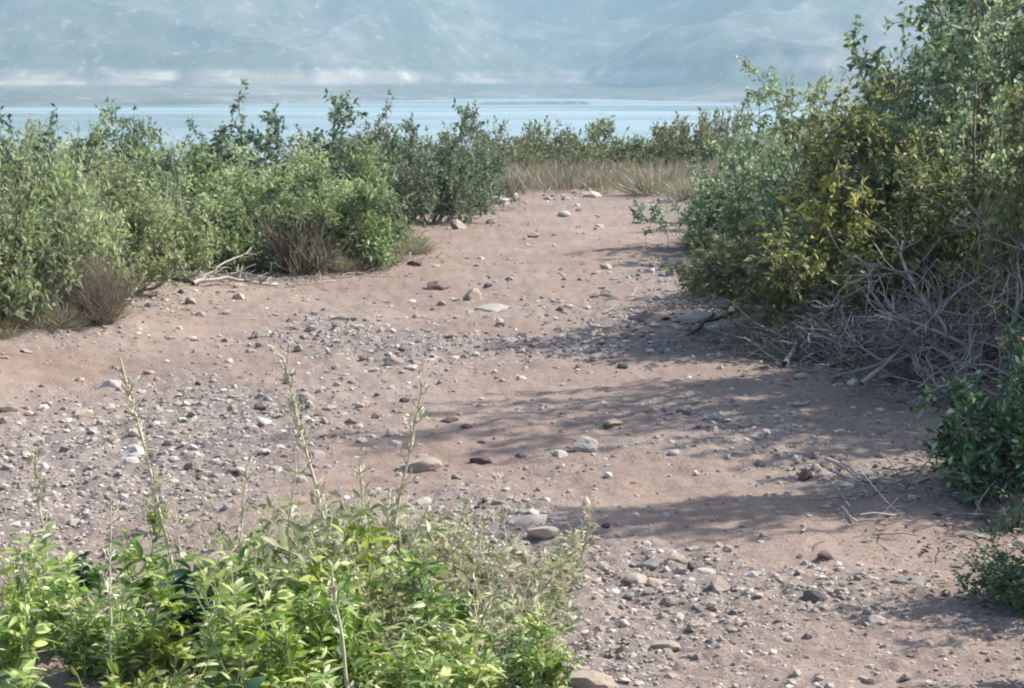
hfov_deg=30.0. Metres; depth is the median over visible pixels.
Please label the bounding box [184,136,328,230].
leafy shrub
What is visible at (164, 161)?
leafy shrub
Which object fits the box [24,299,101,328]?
dry grass tuft
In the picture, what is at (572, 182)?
dry grass tuft
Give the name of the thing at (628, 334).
rock
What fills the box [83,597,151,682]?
weed plant
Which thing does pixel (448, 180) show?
leafy shrub
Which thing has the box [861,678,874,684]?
rock
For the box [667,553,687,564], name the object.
rock
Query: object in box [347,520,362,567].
dry weed stalk
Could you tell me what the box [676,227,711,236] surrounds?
dry grass tuft
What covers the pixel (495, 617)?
weed plant
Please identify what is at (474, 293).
rock
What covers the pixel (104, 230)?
leafy shrub
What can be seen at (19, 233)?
leafy shrub
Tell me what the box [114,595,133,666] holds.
dry weed stalk
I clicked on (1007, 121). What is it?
olive shrub
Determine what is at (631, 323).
rock
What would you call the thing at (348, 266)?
dry grass tuft
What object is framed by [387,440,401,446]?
rock
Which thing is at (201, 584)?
weed plant
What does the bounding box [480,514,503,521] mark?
rock
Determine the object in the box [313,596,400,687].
weed plant
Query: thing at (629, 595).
rock
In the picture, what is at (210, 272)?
fallen branch
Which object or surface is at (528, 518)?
rock
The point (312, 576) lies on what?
weed plant
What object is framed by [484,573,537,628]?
weed plant
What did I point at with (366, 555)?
weed plant
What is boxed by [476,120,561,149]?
leafy shrub
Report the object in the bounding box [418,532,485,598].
weed plant
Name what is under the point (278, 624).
weed plant
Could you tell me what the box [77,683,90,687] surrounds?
rock
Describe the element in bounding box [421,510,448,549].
weed plant
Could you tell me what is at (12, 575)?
weed plant
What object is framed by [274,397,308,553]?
dry weed stalk
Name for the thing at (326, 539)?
weed plant
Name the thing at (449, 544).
weed plant
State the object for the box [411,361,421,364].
rock
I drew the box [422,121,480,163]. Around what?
leafy shrub
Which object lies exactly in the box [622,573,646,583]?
rock
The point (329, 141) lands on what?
leafy shrub
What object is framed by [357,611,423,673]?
weed plant
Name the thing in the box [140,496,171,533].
weed plant
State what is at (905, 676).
rock
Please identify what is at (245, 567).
weed plant
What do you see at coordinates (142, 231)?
leafy shrub
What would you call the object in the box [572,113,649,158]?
leafy shrub
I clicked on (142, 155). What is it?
leafy shrub
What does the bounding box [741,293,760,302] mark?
dry grass tuft
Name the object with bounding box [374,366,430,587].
dry weed stalk
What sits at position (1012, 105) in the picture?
olive shrub
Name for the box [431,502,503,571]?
weed plant
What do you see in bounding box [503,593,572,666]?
weed plant
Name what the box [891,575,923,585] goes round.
rock
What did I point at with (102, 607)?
weed plant
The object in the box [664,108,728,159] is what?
leafy shrub
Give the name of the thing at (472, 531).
dry weed stalk
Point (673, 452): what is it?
rock
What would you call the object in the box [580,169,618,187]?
dry grass tuft
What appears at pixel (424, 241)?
dry grass tuft
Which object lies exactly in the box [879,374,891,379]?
rock
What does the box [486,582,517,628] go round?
weed plant
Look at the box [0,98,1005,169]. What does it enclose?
lake
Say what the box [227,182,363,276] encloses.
dry twig clump
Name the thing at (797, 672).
rock
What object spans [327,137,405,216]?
leafy shrub
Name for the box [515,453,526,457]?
rock
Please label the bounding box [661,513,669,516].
rock
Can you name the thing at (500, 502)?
rock
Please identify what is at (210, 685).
weed plant
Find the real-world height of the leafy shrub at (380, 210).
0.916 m
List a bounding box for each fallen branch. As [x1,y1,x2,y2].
[75,314,115,323]
[149,275,200,282]
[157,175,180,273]
[190,263,271,285]
[202,243,259,277]
[685,286,743,336]
[782,312,827,367]
[824,457,888,481]
[859,346,951,385]
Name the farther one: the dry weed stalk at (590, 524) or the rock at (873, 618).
the dry weed stalk at (590, 524)
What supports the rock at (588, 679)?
on the ground at (680, 485)
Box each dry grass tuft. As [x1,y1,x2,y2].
[0,313,30,329]
[0,322,28,338]
[2,303,95,329]
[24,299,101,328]
[92,306,141,322]
[314,250,367,272]
[329,258,366,271]
[386,237,435,253]
[386,251,407,263]
[399,235,442,249]
[401,232,433,241]
[403,243,440,254]
[489,167,549,193]
[528,165,591,189]
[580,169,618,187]
[602,158,711,196]
[645,174,712,200]
[659,234,715,250]
[672,254,701,274]
[674,283,718,297]
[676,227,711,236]
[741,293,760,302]
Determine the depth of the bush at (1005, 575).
5.76 m
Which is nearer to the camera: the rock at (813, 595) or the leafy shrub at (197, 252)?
the rock at (813, 595)
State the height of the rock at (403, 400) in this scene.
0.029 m
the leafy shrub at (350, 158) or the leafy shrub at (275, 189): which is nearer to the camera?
the leafy shrub at (275, 189)
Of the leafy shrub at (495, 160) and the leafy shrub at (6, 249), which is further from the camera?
the leafy shrub at (495, 160)
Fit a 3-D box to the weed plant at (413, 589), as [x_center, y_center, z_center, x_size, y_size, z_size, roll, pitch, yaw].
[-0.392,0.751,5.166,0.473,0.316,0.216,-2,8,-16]
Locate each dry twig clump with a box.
[42,227,147,326]
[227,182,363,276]
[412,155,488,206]
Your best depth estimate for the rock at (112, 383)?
9.82 m
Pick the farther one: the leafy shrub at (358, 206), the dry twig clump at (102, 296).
the leafy shrub at (358, 206)
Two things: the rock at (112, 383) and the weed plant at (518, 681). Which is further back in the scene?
the rock at (112, 383)
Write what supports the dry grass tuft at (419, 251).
on the ground at (680, 485)
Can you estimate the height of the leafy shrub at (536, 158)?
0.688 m
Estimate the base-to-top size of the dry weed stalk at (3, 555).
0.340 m
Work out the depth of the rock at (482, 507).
7.00 m
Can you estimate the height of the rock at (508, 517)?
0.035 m
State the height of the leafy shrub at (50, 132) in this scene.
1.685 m
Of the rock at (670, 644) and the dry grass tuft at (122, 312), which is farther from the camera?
the dry grass tuft at (122, 312)
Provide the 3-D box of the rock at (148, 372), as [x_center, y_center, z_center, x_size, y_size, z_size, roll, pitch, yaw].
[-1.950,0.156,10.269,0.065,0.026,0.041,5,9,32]
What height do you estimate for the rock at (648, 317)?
0.110 m
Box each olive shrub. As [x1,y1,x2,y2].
[653,72,1022,357]
[878,117,1023,326]
[941,168,1023,351]
[961,0,1023,330]
[999,71,1023,284]
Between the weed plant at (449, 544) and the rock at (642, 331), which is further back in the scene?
the rock at (642, 331)
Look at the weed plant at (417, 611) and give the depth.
5.23 m
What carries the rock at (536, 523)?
on the ground at (680, 485)
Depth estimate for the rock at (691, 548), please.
6.47 m
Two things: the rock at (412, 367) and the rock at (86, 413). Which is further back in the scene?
the rock at (412, 367)
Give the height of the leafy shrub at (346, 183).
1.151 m
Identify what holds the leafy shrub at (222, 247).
on the ground at (680, 485)
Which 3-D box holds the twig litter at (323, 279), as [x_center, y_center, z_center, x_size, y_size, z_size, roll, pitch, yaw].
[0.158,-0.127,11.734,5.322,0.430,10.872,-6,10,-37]
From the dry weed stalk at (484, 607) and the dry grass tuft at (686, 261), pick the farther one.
the dry grass tuft at (686, 261)
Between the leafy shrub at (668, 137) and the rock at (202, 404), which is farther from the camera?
the leafy shrub at (668, 137)
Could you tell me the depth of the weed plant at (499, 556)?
5.58 m
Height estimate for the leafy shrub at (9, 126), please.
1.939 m
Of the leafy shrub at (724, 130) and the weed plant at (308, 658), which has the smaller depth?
the weed plant at (308, 658)
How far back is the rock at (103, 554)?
6.40 m
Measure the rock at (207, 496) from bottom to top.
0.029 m
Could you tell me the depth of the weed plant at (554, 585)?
5.34 m
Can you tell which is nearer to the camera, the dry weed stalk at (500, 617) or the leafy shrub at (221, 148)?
the dry weed stalk at (500, 617)
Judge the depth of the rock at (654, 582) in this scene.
6.01 m
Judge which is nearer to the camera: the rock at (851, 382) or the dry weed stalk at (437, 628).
the dry weed stalk at (437, 628)
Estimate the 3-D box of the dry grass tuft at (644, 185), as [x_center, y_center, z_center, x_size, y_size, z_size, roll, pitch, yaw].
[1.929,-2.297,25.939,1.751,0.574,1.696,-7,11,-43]
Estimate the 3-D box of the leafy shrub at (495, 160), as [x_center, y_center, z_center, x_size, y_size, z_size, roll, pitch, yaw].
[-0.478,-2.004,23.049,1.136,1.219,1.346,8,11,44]
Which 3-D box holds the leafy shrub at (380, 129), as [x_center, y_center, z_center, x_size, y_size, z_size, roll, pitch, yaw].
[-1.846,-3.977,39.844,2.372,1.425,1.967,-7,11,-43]
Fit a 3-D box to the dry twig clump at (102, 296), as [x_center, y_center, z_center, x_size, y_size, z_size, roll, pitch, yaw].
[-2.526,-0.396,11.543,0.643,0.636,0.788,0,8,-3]
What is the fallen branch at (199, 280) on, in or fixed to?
on the ground at (680, 485)
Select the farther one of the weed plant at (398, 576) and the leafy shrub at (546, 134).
the leafy shrub at (546, 134)
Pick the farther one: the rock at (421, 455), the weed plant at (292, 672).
the rock at (421, 455)
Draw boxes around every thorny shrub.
[628,55,811,246]
[694,70,877,239]
[698,132,825,302]
[712,114,795,189]
[754,5,964,236]
[760,0,1023,323]
[986,5,1023,111]
[997,483,1023,535]
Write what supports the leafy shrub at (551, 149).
on the ground at (680, 485)
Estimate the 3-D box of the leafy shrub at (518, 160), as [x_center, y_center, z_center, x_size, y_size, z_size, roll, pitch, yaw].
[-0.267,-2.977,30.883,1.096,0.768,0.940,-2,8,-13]
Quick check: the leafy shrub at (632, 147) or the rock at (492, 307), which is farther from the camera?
the leafy shrub at (632, 147)
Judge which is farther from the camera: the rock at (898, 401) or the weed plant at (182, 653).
the rock at (898, 401)
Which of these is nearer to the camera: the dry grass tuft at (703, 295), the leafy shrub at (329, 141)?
the dry grass tuft at (703, 295)
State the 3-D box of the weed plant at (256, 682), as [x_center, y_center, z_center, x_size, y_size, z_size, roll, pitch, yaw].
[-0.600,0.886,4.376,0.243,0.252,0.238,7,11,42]
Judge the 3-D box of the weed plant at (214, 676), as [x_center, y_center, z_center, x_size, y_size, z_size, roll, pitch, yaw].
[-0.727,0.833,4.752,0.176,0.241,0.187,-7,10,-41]
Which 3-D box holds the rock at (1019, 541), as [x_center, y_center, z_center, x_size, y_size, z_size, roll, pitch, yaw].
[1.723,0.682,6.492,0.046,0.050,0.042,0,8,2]
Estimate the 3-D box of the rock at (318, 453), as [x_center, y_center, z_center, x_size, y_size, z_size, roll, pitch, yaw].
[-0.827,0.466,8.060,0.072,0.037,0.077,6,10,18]
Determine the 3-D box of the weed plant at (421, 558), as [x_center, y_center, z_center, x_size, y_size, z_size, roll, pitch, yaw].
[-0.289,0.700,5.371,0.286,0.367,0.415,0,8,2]
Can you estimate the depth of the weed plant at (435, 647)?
4.88 m
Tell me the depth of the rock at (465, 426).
8.68 m
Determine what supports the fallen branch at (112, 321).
on the ground at (680, 485)
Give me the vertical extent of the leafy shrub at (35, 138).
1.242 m
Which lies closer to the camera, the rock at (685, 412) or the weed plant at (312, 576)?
the weed plant at (312, 576)
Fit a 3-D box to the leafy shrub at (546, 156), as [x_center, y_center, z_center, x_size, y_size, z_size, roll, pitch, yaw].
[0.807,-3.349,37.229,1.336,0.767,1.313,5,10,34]
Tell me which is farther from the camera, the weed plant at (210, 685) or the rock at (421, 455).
the rock at (421, 455)
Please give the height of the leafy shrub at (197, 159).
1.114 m
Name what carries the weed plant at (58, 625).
on the ground at (680, 485)
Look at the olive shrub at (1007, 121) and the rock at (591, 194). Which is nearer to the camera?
the olive shrub at (1007, 121)
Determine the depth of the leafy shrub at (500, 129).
32.81 m
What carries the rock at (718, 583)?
on the ground at (680, 485)
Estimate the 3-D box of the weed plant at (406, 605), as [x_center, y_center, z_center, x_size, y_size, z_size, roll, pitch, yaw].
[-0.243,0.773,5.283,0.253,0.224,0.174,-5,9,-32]
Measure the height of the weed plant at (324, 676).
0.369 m
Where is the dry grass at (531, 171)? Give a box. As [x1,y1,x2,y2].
[391,150,729,195]
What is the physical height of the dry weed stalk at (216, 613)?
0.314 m
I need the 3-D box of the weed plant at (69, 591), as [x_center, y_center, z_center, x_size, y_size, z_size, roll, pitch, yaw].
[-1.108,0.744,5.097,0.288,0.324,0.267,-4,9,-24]
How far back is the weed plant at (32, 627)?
5.40 m
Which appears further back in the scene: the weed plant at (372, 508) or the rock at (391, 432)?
the rock at (391, 432)
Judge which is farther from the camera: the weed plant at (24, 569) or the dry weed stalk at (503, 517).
the weed plant at (24, 569)
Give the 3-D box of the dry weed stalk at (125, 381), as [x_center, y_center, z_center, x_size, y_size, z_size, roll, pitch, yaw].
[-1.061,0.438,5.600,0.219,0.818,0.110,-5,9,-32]
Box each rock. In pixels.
[0,406,18,411]
[4,446,17,450]
[20,349,32,353]
[28,436,44,443]
[45,490,52,495]
[45,551,58,558]
[47,535,59,539]
[66,518,79,525]
[73,409,93,417]
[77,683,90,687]
[101,379,126,389]
[102,549,117,556]
[118,494,128,499]
[122,457,139,463]
[125,444,144,454]
[127,452,141,458]
[143,370,153,373]
[167,456,179,462]
[183,459,197,469]
[185,296,195,304]
[195,472,208,479]
[197,401,207,406]
[203,440,210,446]
[204,494,216,498]
[221,338,230,341]
[226,423,245,431]
[251,417,271,424]
[260,332,268,336]
[262,487,277,493]
[296,392,314,403]
[308,450,324,457]
[322,405,336,410]
[328,317,349,320]
[355,403,363,407]
[369,367,379,371]
[370,413,379,418]
[384,357,404,365]
[386,428,398,436]
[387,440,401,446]
[395,457,442,472]
[399,398,409,402]
[403,364,418,369]
[407,261,422,265]
[410,497,431,505]
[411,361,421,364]
[416,453,428,457]
[426,281,451,289]
[441,417,457,422]
[450,218,465,228]
[461,423,473,428]
[463,287,482,300]
[469,457,491,464]
[474,303,510,311]
[474,505,486,508]
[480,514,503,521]
[483,283,491,287]
[491,197,509,203]
[497,500,505,504]
[500,515,511,520]
[511,514,547,526]
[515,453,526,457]
[522,509,538,514]
[527,232,539,237]
[527,526,559,538]
[530,522,541,525]
[552,450,567,456]
[556,307,563,311]
[557,671,614,687]
[558,211,570,216]
[568,515,577,519]
[573,436,597,452]
[581,190,601,197]
[600,263,611,268]
[600,288,614,296]
[602,418,622,426]
[602,523,610,527]
[617,362,628,368]
[619,619,629,627]
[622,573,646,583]
[624,333,633,337]
[624,592,633,598]
[626,320,637,327]
[628,312,670,322]
[635,330,647,333]
[640,558,666,568]
[647,577,665,587]
[650,640,680,650]
[660,597,676,606]
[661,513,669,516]
[665,673,675,679]
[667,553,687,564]
[668,449,679,454]
[673,311,715,323]
[674,612,683,619]
[675,409,690,415]
[687,546,697,550]
[687,562,699,570]
[692,568,715,574]
[707,322,735,329]
[710,575,729,592]
[741,621,756,626]
[751,446,762,450]
[791,401,803,406]
[793,669,801,676]
[794,372,805,378]
[797,606,806,610]
[798,469,811,480]
[801,589,826,602]
[813,601,830,610]
[817,551,833,559]
[839,482,854,487]
[847,378,857,384]
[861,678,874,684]
[867,614,886,622]
[870,605,882,612]
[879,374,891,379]
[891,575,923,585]
[896,398,907,402]
[899,672,911,681]
[908,494,916,500]
[953,642,970,650]
[980,650,989,653]
[1011,537,1023,546]
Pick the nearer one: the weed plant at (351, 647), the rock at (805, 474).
the weed plant at (351, 647)
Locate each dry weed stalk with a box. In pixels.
[0,498,31,605]
[0,538,16,595]
[3,535,35,642]
[24,446,60,585]
[89,497,126,686]
[109,357,177,585]
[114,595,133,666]
[132,489,155,559]
[165,473,187,600]
[195,594,219,677]
[200,527,220,577]
[222,576,242,666]
[228,456,259,553]
[266,338,332,558]
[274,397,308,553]
[303,544,325,577]
[309,488,326,576]
[321,534,342,570]
[325,557,353,687]
[346,556,372,656]
[347,492,371,546]
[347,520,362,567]
[348,446,375,535]
[353,593,385,655]
[362,607,381,670]
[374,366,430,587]
[426,616,465,658]
[459,496,485,608]
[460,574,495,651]
[467,505,503,601]
[474,601,496,649]
[475,592,501,645]
[490,604,515,686]
[492,471,520,601]
[494,580,530,653]
[513,596,542,650]
[568,496,601,581]
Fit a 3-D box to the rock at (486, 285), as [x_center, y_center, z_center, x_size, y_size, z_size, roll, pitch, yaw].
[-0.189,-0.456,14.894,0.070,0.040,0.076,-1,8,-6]
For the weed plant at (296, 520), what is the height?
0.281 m
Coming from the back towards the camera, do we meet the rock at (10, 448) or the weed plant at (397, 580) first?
the rock at (10, 448)
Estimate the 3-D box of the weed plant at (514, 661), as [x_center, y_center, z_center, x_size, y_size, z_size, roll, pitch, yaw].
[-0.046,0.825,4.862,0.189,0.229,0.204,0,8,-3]
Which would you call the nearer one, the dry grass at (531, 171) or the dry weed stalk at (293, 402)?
the dry weed stalk at (293, 402)
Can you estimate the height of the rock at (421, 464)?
0.086 m
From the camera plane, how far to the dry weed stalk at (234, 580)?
5.12 m
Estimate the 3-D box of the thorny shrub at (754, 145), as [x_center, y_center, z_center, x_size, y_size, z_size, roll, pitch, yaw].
[1.990,-0.762,14.125,1.150,1.665,0.983,-4,9,-24]
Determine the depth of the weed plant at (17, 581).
5.40 m
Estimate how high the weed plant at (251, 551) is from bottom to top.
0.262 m
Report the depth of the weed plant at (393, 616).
5.09 m
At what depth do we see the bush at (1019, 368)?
7.12 m
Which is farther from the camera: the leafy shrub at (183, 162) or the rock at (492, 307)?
the leafy shrub at (183, 162)
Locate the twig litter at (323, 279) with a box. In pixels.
[13,259,1022,551]
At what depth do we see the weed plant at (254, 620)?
4.77 m
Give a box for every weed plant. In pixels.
[0,546,81,637]
[0,554,41,598]
[0,556,59,606]
[0,572,53,669]
[0,590,59,687]
[8,520,123,655]
[18,613,37,628]
[20,603,86,644]
[29,591,103,682]
[37,555,142,676]
[59,551,103,595]
[64,583,124,622]
[66,638,207,687]
[82,589,108,622]
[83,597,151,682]
[99,528,200,647]
[100,661,166,687]
[110,576,202,687]
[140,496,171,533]
[141,548,195,606]
[147,683,214,687]
[149,653,253,687]
[154,559,245,670]
[179,490,314,572]
[179,532,268,635]
[179,561,309,684]
[183,542,301,679]
[187,629,259,687]
[201,529,314,597]
[212,520,304,607]
[214,584,325,687]
[214,638,291,687]
[219,526,269,564]
[223,676,266,687]
[241,614,339,687]
[243,500,326,573]
[244,583,272,638]
[244,604,299,641]
[245,507,388,636]
[248,488,362,551]
[252,547,355,644]
[253,619,325,678]
[259,657,314,687]
[260,491,386,583]
[264,532,340,576]
[271,563,379,687]
[281,556,407,655]
[282,646,418,687]
[286,580,385,687]
[287,558,393,670]
[289,570,438,662]
[292,536,389,668]
[307,518,357,550]
[309,502,404,615]
[313,492,435,577]
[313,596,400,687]
[315,489,396,560]
[337,488,447,623]
[344,500,461,586]
[345,625,416,687]
[347,508,512,622]
[349,606,371,672]
[351,648,461,687]
[352,577,409,672]
[353,534,458,638]
[354,560,399,600]
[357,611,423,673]
[358,494,474,578]
[359,640,427,687]
[370,639,461,687]
[377,580,438,638]
[378,633,465,687]
[381,536,492,650]
[381,579,469,641]
[382,614,486,687]
[385,636,500,687]
[397,610,489,662]
[398,583,498,644]
[409,638,458,657]
[413,651,496,687]
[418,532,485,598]
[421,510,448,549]
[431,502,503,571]
[434,601,503,651]
[436,525,466,576]
[437,615,520,686]
[439,632,506,687]
[461,538,502,596]
[461,553,511,590]
[461,584,537,657]
[462,636,536,687]
[465,610,514,657]
[465,618,529,687]
[473,629,520,687]
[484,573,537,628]
[484,594,561,655]
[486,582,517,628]
[488,602,523,643]
[491,531,553,596]
[496,632,554,687]
[499,575,562,634]
[501,606,575,687]
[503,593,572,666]
[506,638,583,687]
[523,563,567,610]
[525,578,591,649]
[537,580,574,619]
[541,543,585,596]
[549,516,599,569]
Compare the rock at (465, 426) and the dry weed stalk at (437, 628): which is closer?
the dry weed stalk at (437, 628)
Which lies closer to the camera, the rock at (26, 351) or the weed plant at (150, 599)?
the weed plant at (150, 599)
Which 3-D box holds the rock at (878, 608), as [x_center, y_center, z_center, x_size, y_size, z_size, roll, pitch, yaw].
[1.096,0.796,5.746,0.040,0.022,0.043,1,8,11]
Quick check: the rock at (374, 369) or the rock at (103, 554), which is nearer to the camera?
the rock at (103, 554)
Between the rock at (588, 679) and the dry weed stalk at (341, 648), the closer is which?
the dry weed stalk at (341, 648)
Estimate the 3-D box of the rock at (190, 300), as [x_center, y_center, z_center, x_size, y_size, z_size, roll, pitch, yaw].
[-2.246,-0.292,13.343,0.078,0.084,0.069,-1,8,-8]
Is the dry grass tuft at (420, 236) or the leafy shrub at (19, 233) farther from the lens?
the dry grass tuft at (420, 236)
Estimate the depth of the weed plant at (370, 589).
5.11 m
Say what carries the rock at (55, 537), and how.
on the ground at (680, 485)
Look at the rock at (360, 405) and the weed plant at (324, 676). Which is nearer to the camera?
the weed plant at (324, 676)
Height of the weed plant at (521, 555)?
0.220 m
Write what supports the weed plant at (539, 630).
on the ground at (680, 485)
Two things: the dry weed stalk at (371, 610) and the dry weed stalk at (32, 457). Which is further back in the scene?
the dry weed stalk at (32, 457)
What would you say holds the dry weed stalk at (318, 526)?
on the ground at (680, 485)
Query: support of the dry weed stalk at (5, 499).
on the ground at (680, 485)
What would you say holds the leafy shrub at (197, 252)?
on the ground at (680, 485)
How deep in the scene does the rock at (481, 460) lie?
8.01 m
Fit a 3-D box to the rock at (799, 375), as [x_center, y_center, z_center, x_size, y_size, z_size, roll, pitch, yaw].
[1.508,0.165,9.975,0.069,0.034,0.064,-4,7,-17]
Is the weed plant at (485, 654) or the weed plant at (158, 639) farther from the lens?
the weed plant at (158, 639)
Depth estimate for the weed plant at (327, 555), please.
5.54 m
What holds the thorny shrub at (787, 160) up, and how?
on the ground at (680, 485)
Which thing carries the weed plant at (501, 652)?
on the ground at (680, 485)
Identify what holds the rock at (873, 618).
on the ground at (680, 485)
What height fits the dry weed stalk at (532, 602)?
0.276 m
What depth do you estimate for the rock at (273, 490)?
7.36 m
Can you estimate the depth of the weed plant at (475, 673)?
4.47 m
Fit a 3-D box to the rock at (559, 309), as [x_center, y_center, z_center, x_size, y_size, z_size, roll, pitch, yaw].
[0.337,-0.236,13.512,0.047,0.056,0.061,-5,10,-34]
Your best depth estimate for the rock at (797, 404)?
9.07 m
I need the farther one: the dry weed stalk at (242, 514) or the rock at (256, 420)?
the rock at (256, 420)
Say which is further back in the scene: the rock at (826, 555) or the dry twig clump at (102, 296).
the dry twig clump at (102, 296)
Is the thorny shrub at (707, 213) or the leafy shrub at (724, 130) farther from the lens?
the leafy shrub at (724, 130)
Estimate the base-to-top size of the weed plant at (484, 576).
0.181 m
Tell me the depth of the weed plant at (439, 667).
4.58 m
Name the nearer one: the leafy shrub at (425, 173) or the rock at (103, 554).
the rock at (103, 554)
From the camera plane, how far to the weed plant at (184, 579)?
5.15 m
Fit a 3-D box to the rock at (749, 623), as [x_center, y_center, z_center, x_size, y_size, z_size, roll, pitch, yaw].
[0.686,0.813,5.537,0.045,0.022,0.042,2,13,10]
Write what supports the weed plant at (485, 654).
on the ground at (680, 485)
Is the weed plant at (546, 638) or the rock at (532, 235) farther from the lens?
the rock at (532, 235)
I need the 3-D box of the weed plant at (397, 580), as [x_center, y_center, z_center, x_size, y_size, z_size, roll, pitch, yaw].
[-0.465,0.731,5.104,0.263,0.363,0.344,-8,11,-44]
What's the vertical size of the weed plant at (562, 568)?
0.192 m
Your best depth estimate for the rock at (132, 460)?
7.92 m
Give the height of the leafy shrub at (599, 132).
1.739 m
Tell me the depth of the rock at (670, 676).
5.11 m
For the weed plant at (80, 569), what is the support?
on the ground at (680, 485)
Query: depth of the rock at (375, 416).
9.00 m
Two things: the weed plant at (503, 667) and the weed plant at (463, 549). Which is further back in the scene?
the weed plant at (463, 549)
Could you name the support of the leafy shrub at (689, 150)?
on the ground at (680, 485)
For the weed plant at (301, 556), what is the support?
on the ground at (680, 485)
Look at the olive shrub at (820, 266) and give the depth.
11.09 m
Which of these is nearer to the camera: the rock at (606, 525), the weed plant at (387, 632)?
the weed plant at (387, 632)
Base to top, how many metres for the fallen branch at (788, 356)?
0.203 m
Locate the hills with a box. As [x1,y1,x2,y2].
[0,0,1023,106]
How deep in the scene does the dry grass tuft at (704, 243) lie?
17.58 m
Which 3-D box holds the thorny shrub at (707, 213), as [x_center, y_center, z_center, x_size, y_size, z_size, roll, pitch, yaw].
[2.346,-1.645,17.636,2.394,2.071,1.638,2,8,17]
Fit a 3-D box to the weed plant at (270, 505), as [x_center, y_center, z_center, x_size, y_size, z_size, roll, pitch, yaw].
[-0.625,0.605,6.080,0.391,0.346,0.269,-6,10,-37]
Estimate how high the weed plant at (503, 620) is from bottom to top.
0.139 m
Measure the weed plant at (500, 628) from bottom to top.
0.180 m
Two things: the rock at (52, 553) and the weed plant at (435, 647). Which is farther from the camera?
the rock at (52, 553)
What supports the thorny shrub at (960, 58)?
on the ground at (680, 485)
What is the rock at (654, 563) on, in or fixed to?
on the ground at (680, 485)
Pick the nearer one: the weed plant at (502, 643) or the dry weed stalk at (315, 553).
the weed plant at (502, 643)
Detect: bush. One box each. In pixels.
[706,267,1003,377]
[717,307,826,349]
[809,189,1023,405]
[820,252,1023,388]
[908,311,1023,505]
[952,519,1023,617]
[962,487,1023,532]
[985,334,1023,476]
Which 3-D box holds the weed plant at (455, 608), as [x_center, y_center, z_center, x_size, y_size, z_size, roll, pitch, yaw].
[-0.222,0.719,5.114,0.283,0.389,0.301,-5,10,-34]
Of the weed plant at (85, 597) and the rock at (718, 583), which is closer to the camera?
the weed plant at (85, 597)
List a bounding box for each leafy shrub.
[0,105,52,186]
[0,108,120,285]
[0,112,82,181]
[0,123,106,328]
[0,137,136,309]
[0,226,32,282]
[4,95,154,199]
[51,118,165,226]
[68,147,193,292]
[103,134,267,226]
[114,105,190,200]
[119,120,227,196]
[134,163,229,280]
[149,165,295,275]
[181,116,284,198]
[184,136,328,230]
[199,77,372,191]
[217,157,332,268]
[229,134,366,237]
[248,151,413,269]
[322,131,406,204]
[324,158,422,251]
[325,117,415,173]
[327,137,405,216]
[334,125,441,232]
[351,120,449,161]
[361,88,501,225]
[416,128,526,212]
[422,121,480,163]
[456,115,508,164]
[465,136,527,171]
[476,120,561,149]
[501,122,536,160]
[505,145,536,165]
[508,144,557,172]
[515,121,560,161]
[528,115,581,158]
[541,153,558,167]
[545,124,599,165]
[553,144,611,173]
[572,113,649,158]
[580,118,628,169]
[604,119,686,167]
[625,141,685,176]
[634,111,690,165]
[645,107,729,148]
[652,134,735,170]
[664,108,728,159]
[677,103,766,156]
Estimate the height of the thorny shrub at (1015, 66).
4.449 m
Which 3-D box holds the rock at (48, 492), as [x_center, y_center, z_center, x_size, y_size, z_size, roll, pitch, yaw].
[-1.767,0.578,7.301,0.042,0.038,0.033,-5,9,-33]
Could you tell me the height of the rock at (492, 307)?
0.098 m
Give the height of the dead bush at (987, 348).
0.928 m
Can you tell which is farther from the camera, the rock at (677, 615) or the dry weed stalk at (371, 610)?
the rock at (677, 615)
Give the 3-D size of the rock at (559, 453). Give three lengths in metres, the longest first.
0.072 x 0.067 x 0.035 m
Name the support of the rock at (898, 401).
on the ground at (680, 485)
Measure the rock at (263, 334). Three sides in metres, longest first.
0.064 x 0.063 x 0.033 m
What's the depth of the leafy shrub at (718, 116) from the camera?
42.10 m
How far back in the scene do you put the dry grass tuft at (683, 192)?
24.41 m
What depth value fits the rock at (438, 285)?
14.81 m
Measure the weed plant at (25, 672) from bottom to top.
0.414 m
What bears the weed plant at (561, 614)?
on the ground at (680, 485)
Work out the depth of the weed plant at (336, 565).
5.21 m
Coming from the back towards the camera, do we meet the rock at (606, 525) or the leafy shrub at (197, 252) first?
the leafy shrub at (197, 252)
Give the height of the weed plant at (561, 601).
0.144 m
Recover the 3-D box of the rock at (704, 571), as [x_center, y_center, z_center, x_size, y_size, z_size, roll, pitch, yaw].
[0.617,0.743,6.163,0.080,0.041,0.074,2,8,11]
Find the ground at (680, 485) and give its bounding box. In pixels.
[0,113,1023,687]
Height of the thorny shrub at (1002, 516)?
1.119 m
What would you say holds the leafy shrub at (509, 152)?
on the ground at (680, 485)
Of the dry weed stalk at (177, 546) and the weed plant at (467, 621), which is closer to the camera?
the weed plant at (467, 621)
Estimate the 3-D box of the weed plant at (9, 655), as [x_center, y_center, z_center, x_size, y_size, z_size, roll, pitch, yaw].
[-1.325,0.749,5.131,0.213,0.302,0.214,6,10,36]
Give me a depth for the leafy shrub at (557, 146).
44.70 m
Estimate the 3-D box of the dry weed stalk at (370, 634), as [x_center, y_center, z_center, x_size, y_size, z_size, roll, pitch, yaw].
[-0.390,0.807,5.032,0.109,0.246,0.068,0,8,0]
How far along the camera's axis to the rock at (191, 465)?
7.89 m
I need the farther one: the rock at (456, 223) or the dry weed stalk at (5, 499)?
the rock at (456, 223)

